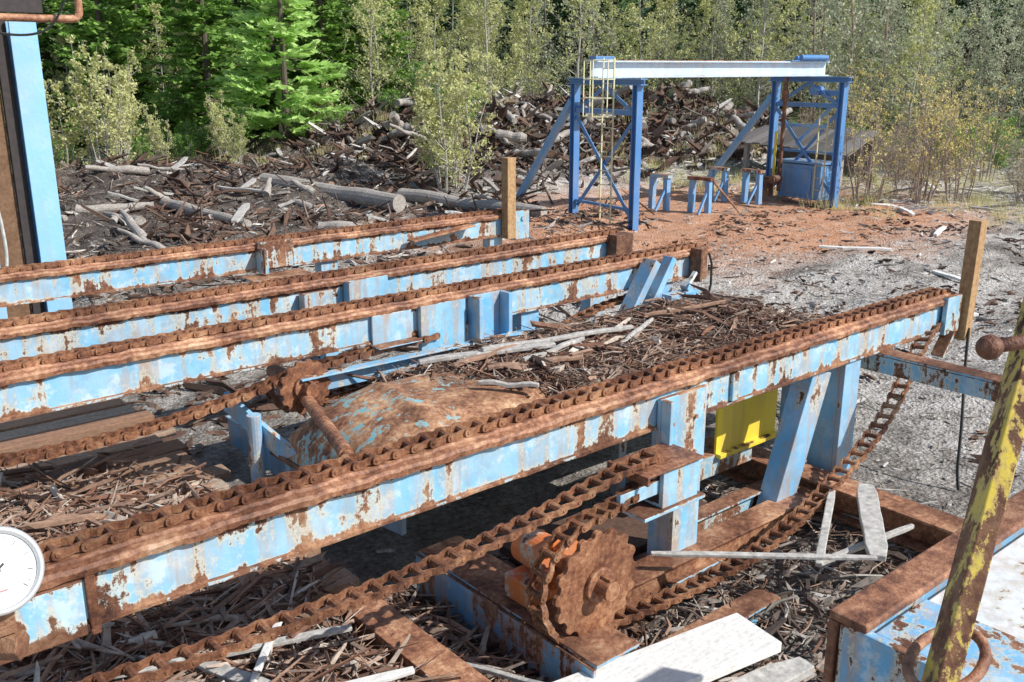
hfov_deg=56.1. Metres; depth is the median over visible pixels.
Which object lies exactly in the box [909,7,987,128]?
alder tree
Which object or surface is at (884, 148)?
bare shrub
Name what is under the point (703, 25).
conifer tree
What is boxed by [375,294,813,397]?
wood debris
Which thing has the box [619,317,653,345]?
wooden board
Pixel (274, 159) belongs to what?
wooden board
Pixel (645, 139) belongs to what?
fallen log
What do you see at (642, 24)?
alder tree
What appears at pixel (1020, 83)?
alder tree
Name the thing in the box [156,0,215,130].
alder tree
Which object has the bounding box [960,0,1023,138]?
alder tree
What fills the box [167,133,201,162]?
shrub
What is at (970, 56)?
conifer tree
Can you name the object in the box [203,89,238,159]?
leafy bush
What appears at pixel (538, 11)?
alder tree
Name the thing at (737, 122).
fallen log
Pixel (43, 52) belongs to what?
conifer tree
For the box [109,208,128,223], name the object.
fallen log
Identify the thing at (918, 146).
bare shrub
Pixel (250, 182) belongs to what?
wooden board
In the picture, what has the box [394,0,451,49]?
conifer tree
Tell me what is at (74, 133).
leafy bush
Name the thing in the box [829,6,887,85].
alder tree
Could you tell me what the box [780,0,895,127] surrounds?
alder tree
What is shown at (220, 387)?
wood waste
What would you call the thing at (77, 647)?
wood debris
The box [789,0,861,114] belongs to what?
alder tree
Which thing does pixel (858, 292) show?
wood chips
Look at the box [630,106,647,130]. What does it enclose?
fallen log
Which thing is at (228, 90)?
alder tree
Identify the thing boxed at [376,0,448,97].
alder tree
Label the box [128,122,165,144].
shrub
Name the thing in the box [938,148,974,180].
bare shrub
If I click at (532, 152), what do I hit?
fallen log
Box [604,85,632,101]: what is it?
fallen log
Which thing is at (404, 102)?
fallen log
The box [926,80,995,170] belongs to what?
autumn shrub
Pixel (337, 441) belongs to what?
roller shaft
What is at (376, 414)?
drive hood
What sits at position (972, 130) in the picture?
shrub
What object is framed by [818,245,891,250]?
wooden board
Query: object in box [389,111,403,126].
fallen log
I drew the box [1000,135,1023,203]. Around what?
bare shrub
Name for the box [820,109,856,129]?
bare shrub
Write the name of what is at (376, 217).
wooden board
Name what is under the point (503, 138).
fallen log
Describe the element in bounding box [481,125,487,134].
fallen log
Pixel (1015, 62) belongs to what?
alder tree
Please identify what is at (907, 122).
bare shrub
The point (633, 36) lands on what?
alder tree
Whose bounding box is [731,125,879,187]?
open shed
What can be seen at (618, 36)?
conifer tree
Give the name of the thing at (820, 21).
alder tree
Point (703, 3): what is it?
alder tree
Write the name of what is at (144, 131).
shrub
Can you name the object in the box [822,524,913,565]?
wooden board
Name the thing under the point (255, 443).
support post
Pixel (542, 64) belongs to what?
alder tree
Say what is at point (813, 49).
alder tree
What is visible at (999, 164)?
shrub
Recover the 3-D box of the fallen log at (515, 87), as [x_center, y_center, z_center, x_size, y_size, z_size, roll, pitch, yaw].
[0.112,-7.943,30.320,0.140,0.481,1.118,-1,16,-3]
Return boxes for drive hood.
[223,365,626,535]
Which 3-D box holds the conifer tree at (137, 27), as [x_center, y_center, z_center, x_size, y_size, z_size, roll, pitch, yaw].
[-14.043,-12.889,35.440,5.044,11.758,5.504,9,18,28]
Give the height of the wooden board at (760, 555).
0.045 m
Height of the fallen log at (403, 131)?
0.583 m
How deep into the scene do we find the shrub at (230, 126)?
30.96 m
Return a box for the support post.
[246,412,265,482]
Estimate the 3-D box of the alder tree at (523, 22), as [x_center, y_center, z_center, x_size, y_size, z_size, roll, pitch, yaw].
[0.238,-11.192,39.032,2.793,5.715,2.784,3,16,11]
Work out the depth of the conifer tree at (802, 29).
54.22 m
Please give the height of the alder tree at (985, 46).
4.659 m
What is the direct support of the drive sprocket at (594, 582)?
on the floor beam at (596, 648)
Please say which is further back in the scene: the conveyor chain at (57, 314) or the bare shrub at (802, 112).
the bare shrub at (802, 112)
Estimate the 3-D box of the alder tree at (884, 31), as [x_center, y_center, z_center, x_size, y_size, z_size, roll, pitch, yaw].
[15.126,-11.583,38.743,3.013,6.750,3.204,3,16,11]
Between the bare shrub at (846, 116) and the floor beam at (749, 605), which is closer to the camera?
the floor beam at (749, 605)
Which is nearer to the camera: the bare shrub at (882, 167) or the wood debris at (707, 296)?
the wood debris at (707, 296)
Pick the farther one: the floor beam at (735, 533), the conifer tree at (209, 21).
the conifer tree at (209, 21)
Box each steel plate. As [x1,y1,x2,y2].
[564,213,575,221]
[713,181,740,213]
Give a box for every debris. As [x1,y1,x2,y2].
[0,439,346,681]
[0,564,543,681]
[6,584,522,681]
[249,553,744,681]
[251,638,368,681]
[347,283,824,397]
[368,288,831,394]
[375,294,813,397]
[466,474,963,681]
[504,477,937,681]
[663,286,885,411]
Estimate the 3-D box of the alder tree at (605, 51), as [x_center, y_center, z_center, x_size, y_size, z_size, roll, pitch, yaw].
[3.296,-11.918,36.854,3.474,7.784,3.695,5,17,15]
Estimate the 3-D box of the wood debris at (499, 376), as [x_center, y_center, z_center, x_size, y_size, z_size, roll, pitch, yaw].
[0.889,-0.029,7.701,4.071,0.351,1.659,-13,21,-38]
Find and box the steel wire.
[956,328,969,489]
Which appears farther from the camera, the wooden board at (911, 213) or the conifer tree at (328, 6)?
the conifer tree at (328, 6)
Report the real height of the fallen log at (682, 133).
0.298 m
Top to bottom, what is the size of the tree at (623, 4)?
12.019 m
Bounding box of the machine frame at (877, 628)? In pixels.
[823,489,1023,681]
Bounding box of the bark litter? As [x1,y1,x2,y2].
[625,205,1023,477]
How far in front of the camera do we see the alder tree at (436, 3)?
33.93 m
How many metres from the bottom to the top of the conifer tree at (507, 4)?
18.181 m
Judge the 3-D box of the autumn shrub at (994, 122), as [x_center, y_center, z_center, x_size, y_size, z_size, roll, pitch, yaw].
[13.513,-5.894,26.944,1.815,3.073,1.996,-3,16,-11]
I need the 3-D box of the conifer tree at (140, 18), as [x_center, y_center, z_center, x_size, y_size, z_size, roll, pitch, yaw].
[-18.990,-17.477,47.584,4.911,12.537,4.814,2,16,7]
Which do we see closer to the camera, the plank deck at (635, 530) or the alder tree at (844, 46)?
the plank deck at (635, 530)
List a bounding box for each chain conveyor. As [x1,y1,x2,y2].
[0,157,528,358]
[0,219,1002,665]
[0,231,632,360]
[0,246,712,421]
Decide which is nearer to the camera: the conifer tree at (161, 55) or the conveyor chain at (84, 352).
the conveyor chain at (84, 352)
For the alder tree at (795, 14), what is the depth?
38.71 m
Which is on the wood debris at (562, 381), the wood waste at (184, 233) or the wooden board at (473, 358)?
the wooden board at (473, 358)
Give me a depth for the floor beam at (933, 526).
6.48 m
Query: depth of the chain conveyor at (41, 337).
7.84 m
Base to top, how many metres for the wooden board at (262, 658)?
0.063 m
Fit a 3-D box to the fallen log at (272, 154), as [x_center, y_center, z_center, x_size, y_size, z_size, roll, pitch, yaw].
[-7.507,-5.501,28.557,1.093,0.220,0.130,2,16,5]
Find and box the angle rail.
[301,327,542,389]
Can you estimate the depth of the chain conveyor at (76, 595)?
5.08 m
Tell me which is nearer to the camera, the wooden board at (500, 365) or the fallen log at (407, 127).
the wooden board at (500, 365)
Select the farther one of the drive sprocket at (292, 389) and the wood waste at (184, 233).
the wood waste at (184, 233)
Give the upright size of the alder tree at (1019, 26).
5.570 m
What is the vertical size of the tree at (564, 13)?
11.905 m
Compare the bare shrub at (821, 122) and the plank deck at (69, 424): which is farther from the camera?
the bare shrub at (821, 122)
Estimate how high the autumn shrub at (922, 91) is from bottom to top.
3.381 m
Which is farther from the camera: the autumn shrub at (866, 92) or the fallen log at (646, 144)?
the autumn shrub at (866, 92)
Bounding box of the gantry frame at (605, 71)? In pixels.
[516,55,853,230]
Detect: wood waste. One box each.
[12,104,654,259]
[18,127,671,304]
[31,253,616,455]
[265,80,832,197]
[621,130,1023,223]
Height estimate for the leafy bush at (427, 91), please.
3.670 m
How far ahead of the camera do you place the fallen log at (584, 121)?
28.65 m
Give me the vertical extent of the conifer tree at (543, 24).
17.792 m
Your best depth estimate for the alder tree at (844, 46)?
38.40 m
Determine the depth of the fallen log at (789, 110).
32.27 m
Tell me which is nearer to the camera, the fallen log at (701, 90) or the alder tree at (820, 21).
the fallen log at (701, 90)
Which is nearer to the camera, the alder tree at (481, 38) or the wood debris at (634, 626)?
the wood debris at (634, 626)
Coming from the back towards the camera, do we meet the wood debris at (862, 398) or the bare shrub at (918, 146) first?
the bare shrub at (918, 146)
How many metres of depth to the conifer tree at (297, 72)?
45.47 m
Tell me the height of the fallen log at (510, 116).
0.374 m
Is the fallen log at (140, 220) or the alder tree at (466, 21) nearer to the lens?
the fallen log at (140, 220)
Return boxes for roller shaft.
[300,394,353,456]
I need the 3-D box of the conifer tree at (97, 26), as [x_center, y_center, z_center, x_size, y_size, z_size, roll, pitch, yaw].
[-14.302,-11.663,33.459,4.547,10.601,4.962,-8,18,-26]
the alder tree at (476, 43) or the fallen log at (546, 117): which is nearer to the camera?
the fallen log at (546, 117)
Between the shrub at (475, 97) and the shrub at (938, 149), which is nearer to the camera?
the shrub at (475, 97)
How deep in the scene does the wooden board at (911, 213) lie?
20.69 m
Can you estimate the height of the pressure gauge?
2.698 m
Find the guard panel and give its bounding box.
[714,389,777,458]
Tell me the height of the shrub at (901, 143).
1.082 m
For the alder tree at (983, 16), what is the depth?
41.55 m
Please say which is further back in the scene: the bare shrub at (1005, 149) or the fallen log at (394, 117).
the bare shrub at (1005, 149)
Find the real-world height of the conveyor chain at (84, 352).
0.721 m
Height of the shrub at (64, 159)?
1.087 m
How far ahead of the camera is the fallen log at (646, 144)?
28.49 m
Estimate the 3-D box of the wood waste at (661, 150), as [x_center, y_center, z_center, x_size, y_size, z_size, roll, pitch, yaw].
[2.487,-7.268,32.112,18.804,2.839,11.647,-13,21,-38]
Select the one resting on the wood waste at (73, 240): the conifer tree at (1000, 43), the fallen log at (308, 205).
the fallen log at (308, 205)
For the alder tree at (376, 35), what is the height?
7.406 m
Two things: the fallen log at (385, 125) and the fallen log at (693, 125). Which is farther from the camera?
the fallen log at (693, 125)
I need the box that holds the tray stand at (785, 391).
[779,384,790,422]
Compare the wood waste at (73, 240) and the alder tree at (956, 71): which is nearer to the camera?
the wood waste at (73, 240)
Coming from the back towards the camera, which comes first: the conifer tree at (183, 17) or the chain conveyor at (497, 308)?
the conifer tree at (183, 17)
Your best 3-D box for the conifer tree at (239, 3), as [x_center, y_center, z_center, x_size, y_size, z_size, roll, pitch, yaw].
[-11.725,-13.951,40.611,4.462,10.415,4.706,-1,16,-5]
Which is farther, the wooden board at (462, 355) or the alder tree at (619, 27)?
the alder tree at (619, 27)
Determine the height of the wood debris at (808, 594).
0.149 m
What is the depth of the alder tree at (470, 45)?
42.90 m
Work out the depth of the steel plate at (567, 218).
19.76 m
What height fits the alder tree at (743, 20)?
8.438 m
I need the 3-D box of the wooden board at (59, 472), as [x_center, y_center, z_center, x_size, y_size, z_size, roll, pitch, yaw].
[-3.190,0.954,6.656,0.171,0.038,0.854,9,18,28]
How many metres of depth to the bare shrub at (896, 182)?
23.41 m
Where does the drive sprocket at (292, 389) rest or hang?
attached to the roller shaft
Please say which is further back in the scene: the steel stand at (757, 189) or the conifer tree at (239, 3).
the conifer tree at (239, 3)
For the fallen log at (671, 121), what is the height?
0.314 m
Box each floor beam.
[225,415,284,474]
[340,591,490,681]
[416,535,638,681]
[623,485,820,612]
[639,447,762,532]
[658,587,780,641]
[704,435,963,552]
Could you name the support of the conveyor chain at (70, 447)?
hanging from the chain conveyor at (497, 308)
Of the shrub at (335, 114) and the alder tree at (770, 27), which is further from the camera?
the alder tree at (770, 27)
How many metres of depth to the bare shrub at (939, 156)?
29.03 m
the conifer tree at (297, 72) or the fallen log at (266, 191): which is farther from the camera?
the conifer tree at (297, 72)
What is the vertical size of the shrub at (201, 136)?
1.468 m
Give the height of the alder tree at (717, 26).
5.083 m
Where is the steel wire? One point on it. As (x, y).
(961, 417)
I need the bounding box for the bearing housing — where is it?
[505,528,577,607]
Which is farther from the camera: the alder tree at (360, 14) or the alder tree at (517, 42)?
the alder tree at (517, 42)
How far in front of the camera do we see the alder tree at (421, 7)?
35.65 m
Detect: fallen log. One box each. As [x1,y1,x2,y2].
[61,215,67,220]
[75,202,153,212]
[84,165,149,174]
[102,211,145,224]
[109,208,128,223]
[117,228,166,248]
[119,209,149,239]
[137,163,183,170]
[143,185,168,197]
[150,194,251,225]
[256,192,314,209]
[258,173,405,211]
[261,153,277,156]
[261,177,271,196]
[290,179,315,194]
[318,220,363,229]
[383,121,392,129]
[387,124,414,137]
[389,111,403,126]
[389,123,425,138]
[395,98,414,106]
[397,188,546,216]
[474,194,520,202]
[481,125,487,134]
[487,127,510,144]
[495,129,526,142]
[505,110,516,123]
[513,82,518,96]
[513,148,540,157]
[529,108,551,120]
[535,129,569,147]
[582,114,595,125]
[585,97,601,107]
[591,113,619,119]
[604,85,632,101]
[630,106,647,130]
[630,132,650,149]
[641,142,654,151]
[664,118,675,124]
[675,123,696,128]
[679,131,686,136]
[682,79,692,89]
[684,86,710,93]
[690,117,706,125]
[709,121,734,131]
[722,101,733,110]
[730,115,750,131]
[738,111,755,119]
[762,107,792,121]
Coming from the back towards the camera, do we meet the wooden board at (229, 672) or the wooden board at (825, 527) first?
the wooden board at (825, 527)
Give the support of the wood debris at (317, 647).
on the wood debris at (634, 626)
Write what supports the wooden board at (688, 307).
on the wood debris at (499, 376)
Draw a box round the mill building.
[0,0,82,318]
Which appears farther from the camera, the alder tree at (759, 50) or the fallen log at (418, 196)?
the alder tree at (759, 50)
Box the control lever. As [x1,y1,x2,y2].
[902,297,1023,681]
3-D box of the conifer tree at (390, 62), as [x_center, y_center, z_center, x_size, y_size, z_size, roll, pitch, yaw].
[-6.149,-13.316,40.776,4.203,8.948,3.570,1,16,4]
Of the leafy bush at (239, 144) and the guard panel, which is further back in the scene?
the leafy bush at (239, 144)
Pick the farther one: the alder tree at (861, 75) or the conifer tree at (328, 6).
the alder tree at (861, 75)
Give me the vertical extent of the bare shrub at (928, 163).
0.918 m
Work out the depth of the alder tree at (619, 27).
37.80 m
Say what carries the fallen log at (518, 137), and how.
on the wood waste at (661, 150)
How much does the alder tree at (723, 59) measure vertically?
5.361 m
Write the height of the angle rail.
0.139 m
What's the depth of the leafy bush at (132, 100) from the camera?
28.26 m
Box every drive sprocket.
[266,359,330,414]
[552,527,636,636]
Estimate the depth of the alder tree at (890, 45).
44.74 m
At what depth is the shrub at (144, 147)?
29.57 m
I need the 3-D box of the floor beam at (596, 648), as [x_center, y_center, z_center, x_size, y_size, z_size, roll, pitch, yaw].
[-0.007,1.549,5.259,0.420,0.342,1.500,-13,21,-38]
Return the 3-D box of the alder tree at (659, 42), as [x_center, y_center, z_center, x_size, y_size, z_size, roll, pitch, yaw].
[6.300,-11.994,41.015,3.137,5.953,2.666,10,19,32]
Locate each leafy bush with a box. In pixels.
[41,59,95,169]
[64,34,136,163]
[82,41,147,163]
[142,104,175,161]
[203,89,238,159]
[224,113,249,168]
[307,75,333,125]
[405,49,494,189]
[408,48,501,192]
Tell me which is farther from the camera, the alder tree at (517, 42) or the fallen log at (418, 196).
the alder tree at (517, 42)
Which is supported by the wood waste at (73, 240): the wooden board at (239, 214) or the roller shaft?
the wooden board at (239, 214)
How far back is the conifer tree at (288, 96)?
29.11 m
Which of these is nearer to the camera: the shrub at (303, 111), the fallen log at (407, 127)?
the fallen log at (407, 127)
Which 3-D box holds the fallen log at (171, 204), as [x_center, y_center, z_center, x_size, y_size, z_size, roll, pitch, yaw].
[-6.543,-2.686,19.771,0.304,0.349,4.030,-15,22,-43]
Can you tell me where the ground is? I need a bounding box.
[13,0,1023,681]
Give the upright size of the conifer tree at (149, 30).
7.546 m
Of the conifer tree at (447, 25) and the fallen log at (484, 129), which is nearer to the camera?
the fallen log at (484, 129)
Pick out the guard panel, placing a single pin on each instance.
(742, 425)
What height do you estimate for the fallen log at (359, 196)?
0.530 m
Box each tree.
[0,12,63,146]
[1,0,103,140]
[16,0,70,94]
[41,0,171,151]
[44,1,106,122]
[45,23,100,147]
[58,0,154,124]
[77,0,213,142]
[101,4,155,40]
[103,0,154,119]
[135,0,268,153]
[135,2,180,148]
[141,4,190,113]
[146,1,244,122]
[148,0,255,133]
[155,12,175,123]
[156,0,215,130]
[200,44,260,121]
[209,0,354,141]
[212,0,274,125]
[219,0,321,137]
[226,0,247,44]
[268,0,339,111]
[269,0,385,114]
[278,0,368,124]
[288,0,362,102]
[319,0,412,105]
[320,0,428,107]
[330,0,429,107]
[341,7,407,104]
[347,7,416,98]
[360,0,431,65]
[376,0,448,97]
[392,0,455,95]
[392,0,481,95]
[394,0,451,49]
[399,0,503,85]
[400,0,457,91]
[426,0,500,85]
[440,0,521,97]
[442,0,513,87]
[442,5,512,96]
[445,0,515,93]
[450,0,545,98]
[459,0,518,95]
[481,0,582,101]
[491,0,548,97]
[492,0,539,96]
[492,0,552,46]
[495,0,554,99]
[501,0,560,101]
[507,0,596,94]
[513,0,619,94]
[524,0,573,70]
[525,0,617,93]
[530,0,589,95]
[538,0,610,94]
[550,0,623,86]
[559,0,637,93]
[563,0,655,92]
[569,0,638,95]
[576,1,649,90]
[603,0,687,91]
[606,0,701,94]
[616,2,652,89]
[629,0,701,92]
[631,0,676,88]
[634,0,695,93]
[648,0,702,15]
[672,0,767,107]
[674,0,725,98]
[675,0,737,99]
[685,0,745,51]
[686,0,743,103]
[691,0,761,107]
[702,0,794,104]
[706,4,747,106]
[708,0,781,106]
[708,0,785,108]
[709,0,792,78]
[718,0,812,104]
[723,0,789,109]
[725,0,781,106]
[725,0,796,110]
[737,0,840,122]
[739,0,799,94]
[742,0,869,122]
[764,0,939,124]
[773,0,870,122]
[776,0,847,121]
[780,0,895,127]
[781,0,858,84]
[782,0,835,50]
[784,0,882,102]
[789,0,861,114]
[796,0,834,101]
[824,0,886,114]
[828,0,887,116]
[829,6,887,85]
[833,11,895,126]
[840,0,941,138]
[851,0,896,90]
[856,0,918,127]
[856,0,923,121]
[856,0,924,96]
[862,0,962,135]
[868,0,926,110]
[872,0,942,98]
[874,0,960,127]
[881,0,982,126]
[886,0,985,117]
[896,0,955,116]
[904,0,963,94]
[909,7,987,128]
[913,0,1015,123]
[919,0,1017,93]
[937,0,980,102]
[945,0,1005,112]
[946,0,1023,82]
[957,20,1018,122]
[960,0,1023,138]
[964,0,1023,129]
[969,1,1021,76]
[973,0,1023,105]
[979,0,1023,120]
[988,0,1023,119]
[1011,70,1023,124]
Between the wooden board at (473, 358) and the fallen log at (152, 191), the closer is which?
the wooden board at (473, 358)
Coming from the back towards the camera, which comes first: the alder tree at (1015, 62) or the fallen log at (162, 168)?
the alder tree at (1015, 62)
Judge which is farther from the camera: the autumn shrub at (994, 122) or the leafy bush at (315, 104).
the leafy bush at (315, 104)
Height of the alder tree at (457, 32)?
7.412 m
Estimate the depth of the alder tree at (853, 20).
33.97 m
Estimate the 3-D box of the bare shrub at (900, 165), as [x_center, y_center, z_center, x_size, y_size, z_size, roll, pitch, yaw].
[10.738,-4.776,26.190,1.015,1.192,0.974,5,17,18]
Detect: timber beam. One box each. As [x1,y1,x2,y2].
[553,613,781,681]
[729,657,813,681]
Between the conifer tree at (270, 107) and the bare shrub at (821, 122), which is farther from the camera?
the conifer tree at (270, 107)
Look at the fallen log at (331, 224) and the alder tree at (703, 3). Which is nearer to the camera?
the fallen log at (331, 224)
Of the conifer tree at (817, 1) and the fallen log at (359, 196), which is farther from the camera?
the conifer tree at (817, 1)
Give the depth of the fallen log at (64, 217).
19.02 m
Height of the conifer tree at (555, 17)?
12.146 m
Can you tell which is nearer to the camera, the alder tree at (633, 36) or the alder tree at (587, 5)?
the alder tree at (587, 5)
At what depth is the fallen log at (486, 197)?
21.60 m
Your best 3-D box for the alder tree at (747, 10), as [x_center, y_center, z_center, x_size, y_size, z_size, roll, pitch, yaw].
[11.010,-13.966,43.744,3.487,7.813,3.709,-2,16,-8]
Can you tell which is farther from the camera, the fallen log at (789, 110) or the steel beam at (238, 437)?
the fallen log at (789, 110)
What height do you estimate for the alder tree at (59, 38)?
4.784 m
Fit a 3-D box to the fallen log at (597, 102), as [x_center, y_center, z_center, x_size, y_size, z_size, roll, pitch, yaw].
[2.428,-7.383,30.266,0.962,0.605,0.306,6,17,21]
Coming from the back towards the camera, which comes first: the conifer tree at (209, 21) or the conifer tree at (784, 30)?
the conifer tree at (784, 30)
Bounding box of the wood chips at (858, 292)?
[335,165,1023,343]
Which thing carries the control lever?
attached to the machine frame at (877, 628)
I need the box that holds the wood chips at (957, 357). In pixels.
[133,235,1023,674]
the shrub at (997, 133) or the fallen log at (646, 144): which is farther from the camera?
the shrub at (997, 133)
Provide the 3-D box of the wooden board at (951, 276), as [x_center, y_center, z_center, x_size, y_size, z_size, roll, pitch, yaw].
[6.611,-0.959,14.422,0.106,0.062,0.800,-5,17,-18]
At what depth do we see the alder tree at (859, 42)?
43.98 m
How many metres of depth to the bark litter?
16.24 m
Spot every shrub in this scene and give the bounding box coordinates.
[53,140,83,168]
[122,119,172,160]
[122,135,156,160]
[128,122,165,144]
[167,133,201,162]
[171,120,213,157]
[204,116,246,153]
[277,103,311,127]
[323,104,347,123]
[377,88,402,113]
[402,61,444,103]
[442,83,489,128]
[469,85,490,102]
[795,107,836,127]
[804,107,835,129]
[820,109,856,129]
[822,120,865,134]
[830,80,919,203]
[845,60,902,141]
[869,125,916,171]
[875,123,936,179]
[877,145,935,198]
[878,133,905,160]
[878,134,909,169]
[887,106,933,145]
[887,108,926,148]
[889,145,923,184]
[890,137,914,160]
[894,70,971,205]
[901,125,937,167]
[903,64,974,159]
[906,135,936,161]
[918,147,939,174]
[923,97,998,202]
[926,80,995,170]
[927,142,959,172]
[933,136,952,159]
[935,122,989,171]
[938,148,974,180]
[954,76,1023,181]
[974,116,1020,159]
[987,136,1017,160]
[987,149,1018,171]
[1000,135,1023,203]
[1005,129,1023,162]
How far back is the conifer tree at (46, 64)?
34.77 m
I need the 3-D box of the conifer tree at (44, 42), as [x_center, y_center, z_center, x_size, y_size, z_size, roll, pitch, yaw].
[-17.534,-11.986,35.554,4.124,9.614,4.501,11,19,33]
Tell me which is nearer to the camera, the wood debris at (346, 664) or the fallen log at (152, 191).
the wood debris at (346, 664)
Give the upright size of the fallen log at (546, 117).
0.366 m
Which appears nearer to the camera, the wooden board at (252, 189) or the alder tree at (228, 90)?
the wooden board at (252, 189)
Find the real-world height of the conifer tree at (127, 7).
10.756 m
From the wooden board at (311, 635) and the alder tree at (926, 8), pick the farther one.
the alder tree at (926, 8)
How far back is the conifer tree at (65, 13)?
39.57 m
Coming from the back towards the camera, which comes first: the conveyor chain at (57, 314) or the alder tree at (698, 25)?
the alder tree at (698, 25)
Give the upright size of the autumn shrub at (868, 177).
3.020 m
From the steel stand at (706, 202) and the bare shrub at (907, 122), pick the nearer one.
the steel stand at (706, 202)
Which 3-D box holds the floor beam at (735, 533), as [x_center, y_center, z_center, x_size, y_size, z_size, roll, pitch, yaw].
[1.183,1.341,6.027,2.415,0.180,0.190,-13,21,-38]
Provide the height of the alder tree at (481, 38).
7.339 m
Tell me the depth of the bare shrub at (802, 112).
31.69 m
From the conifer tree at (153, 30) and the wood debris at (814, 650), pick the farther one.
the conifer tree at (153, 30)
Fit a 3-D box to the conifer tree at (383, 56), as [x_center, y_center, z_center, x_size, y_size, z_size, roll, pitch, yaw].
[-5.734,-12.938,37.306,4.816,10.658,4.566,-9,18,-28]
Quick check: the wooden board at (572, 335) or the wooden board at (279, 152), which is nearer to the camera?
the wooden board at (572, 335)
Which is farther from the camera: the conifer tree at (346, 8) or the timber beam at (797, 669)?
the conifer tree at (346, 8)
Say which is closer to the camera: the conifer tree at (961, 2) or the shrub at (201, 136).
the shrub at (201, 136)
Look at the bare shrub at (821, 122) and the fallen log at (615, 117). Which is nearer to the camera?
the fallen log at (615, 117)
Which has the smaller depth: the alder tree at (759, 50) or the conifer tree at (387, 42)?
the alder tree at (759, 50)
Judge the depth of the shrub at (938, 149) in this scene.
32.19 m
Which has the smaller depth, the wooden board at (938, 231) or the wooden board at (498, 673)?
the wooden board at (498, 673)
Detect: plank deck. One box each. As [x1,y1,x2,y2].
[0,398,358,681]
[499,500,706,564]
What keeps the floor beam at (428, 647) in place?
on the wood debris at (346, 664)
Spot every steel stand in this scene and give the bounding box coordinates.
[648,173,672,211]
[687,176,714,214]
[707,166,730,201]
[740,168,764,204]
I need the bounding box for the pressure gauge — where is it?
[0,526,44,660]
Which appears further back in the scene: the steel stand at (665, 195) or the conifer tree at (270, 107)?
the conifer tree at (270, 107)
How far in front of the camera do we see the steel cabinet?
22.78 m
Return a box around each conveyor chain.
[0,208,501,273]
[0,228,619,327]
[0,241,704,412]
[0,333,439,467]
[38,287,950,681]
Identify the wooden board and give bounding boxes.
[1,455,106,502]
[96,160,114,166]
[107,191,137,201]
[114,624,351,678]
[133,186,173,194]
[172,157,187,167]
[197,661,270,681]
[217,186,262,191]
[231,203,249,222]
[237,178,255,192]
[238,156,275,160]
[250,610,282,681]
[275,148,282,155]
[331,153,355,161]
[346,666,414,681]
[365,213,389,221]
[418,342,555,364]
[444,210,461,213]
[452,344,517,367]
[466,662,541,681]
[477,379,538,387]
[481,325,632,351]
[487,355,582,370]
[522,336,584,360]
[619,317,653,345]
[643,300,724,316]
[651,551,876,559]
[815,489,834,567]
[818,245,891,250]
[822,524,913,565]
[856,483,887,561]
[898,207,914,215]
[931,270,960,281]
[933,226,946,235]
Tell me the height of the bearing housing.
0.399 m
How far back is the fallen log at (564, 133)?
27.18 m
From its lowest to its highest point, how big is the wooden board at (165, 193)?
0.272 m
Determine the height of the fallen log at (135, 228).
0.568 m
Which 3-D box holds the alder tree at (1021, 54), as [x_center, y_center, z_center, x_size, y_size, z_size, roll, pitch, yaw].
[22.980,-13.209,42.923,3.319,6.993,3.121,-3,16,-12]
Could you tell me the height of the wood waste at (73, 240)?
1.587 m
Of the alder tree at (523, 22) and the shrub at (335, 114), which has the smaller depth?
the shrub at (335, 114)
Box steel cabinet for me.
[776,158,831,200]
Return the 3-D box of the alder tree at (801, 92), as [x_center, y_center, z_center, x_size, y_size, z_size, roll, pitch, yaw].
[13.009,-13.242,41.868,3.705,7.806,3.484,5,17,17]

